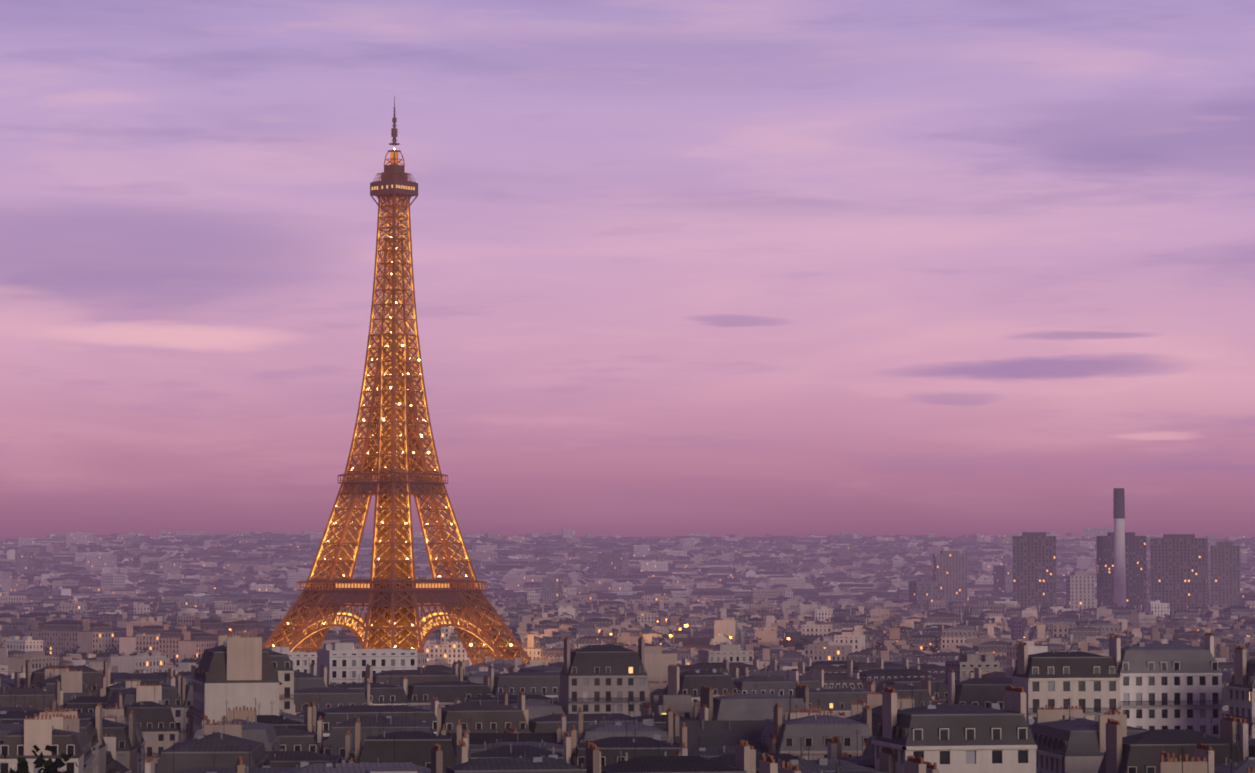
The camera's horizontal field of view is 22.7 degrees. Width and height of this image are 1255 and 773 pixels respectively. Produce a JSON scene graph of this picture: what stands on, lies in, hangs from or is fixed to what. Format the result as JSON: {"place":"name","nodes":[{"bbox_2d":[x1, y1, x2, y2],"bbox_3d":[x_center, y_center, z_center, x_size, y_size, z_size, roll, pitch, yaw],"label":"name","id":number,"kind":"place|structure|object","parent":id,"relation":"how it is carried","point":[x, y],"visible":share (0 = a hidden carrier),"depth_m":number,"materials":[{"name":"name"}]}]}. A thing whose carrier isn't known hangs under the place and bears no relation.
{"place":"outdoors","nodes":[
{"label":"outdoors","id":0,"kind":"place"},
{"bbox_2d":[0,0,1254,540],"label":"sky","id":1,"kind":"structure","parent":0,"point":[716,268],"materials":[{"name":"purple"}]},
{"bbox_3d":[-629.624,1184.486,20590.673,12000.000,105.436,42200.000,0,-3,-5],"label":"ground","id":2,"kind":"structure","parent":0,"visible":0},
{"bbox_2d":[0,745,43,772],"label":"tree","id":3,"kind":"object","parent":2,"relation":"on","point":[22,762],"visible":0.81,"depth_m":438.62,"materials":[{"name":"green plant"}]},
{"bbox_2d":[9,758,52,772],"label":"tree","id":4,"kind":"object","parent":2,"relation":"on","point":[45,763],"visible":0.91,"depth_m":412.71,"materials":[{"name":"green plant"}]},
{"bbox_2d":[31,745,78,772],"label":"tree","id":5,"kind":"object","parent":2,"relation":"on","point":[59,763],"visible":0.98,"depth_m":430.93,"materials":[{"name":"green plant"}]},
{"bbox_2d":[59,645,86,655],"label":"tree","id":6,"kind":"object","parent":2,"relation":"on","point":[82,654],"visible":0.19,"depth_m":1991.44,"materials":[{"name":"green plant"}]},
{"bbox_2d":[88,644,124,656],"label":"tree","id":7,"kind":"object","parent":2,"relation":"on","point":[107,654],"visible":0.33,"depth_m":1971.62,"materials":[{"name":"green plant"}]},
{"bbox_2d":[129,647,151,655],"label":"tree","id":8,"kind":"object","parent":2,"relation":"on","point":[133,654],"visible":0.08,"depth_m":1962.13,"materials":[{"name":"green plant"}]},
{"bbox_2d":[180,652,200,663],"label":"tree","id":9,"kind":"object","parent":2,"relation":"on","point":[197,660],"visible":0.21,"depth_m":1926.05,"materials":[{"name":"green plant"}]},
{"bbox_2d":[262,96,529,664],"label":"eiffel tower","id":10,"kind":"structure","parent":2,"relation":"on","point":[386,481],"depth_m":1696.59,"materials":[{"name":"metal"}]},
{"bbox_2d":[0,632,1254,772],"bbox_3d":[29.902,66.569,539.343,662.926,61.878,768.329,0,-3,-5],"label":"city","id":11,"kind":"object","parent":2,"relation":"on","point":[241,704],"visible":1,"depth_m":568.87,"materials":[{"name":"grey stone"}]},
{"bbox_2d":[0,527,1254,710],"bbox_3d":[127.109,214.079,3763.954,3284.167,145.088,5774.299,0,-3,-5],"label":"city","id":12,"kind":"object","parent":2,"relation":"on","point":[177,596],"visible":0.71,"depth_m":2876.84,"materials":[{"name":"grey stone"}]},
{"bbox_2d":[229,575,1198,643],"bbox_3d":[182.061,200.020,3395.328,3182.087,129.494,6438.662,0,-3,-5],"label":"city lamps","id":13,"kind":"object","parent":2,"relation":"on","point":[686,625],"visible":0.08,"depth_m":1991.25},
{"bbox_2d":[795,636,808,650],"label":"tree","id":14,"kind":"object","parent":2,"relation":"on","point":[798,644],"visible":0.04,"depth_m":1912.03,"materials":[{"name":"green plant"}]},
{"bbox_2d":[930,638,940,651],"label":"tree","id":15,"kind":"object","parent":2,"relation":"on","point":[932,649],"visible":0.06,"depth_m":1874.77,"materials":[{"name":"green plant"}]},
{"bbox_2d":[933,532,1239,611],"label":"high-rise buildings","id":16,"kind":"structure","parent":2,"relation":"on","point":[1178,571],"depth_m":2909.70,"materials":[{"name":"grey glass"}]},
{"bbox_2d":[1113,488,1125,606],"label":"chimney tower","id":17,"kind":"structure","parent":2,"relation":"on","point":[1119,548],"depth_m":2955.48,"materials":[{"name":"grey concrete"}]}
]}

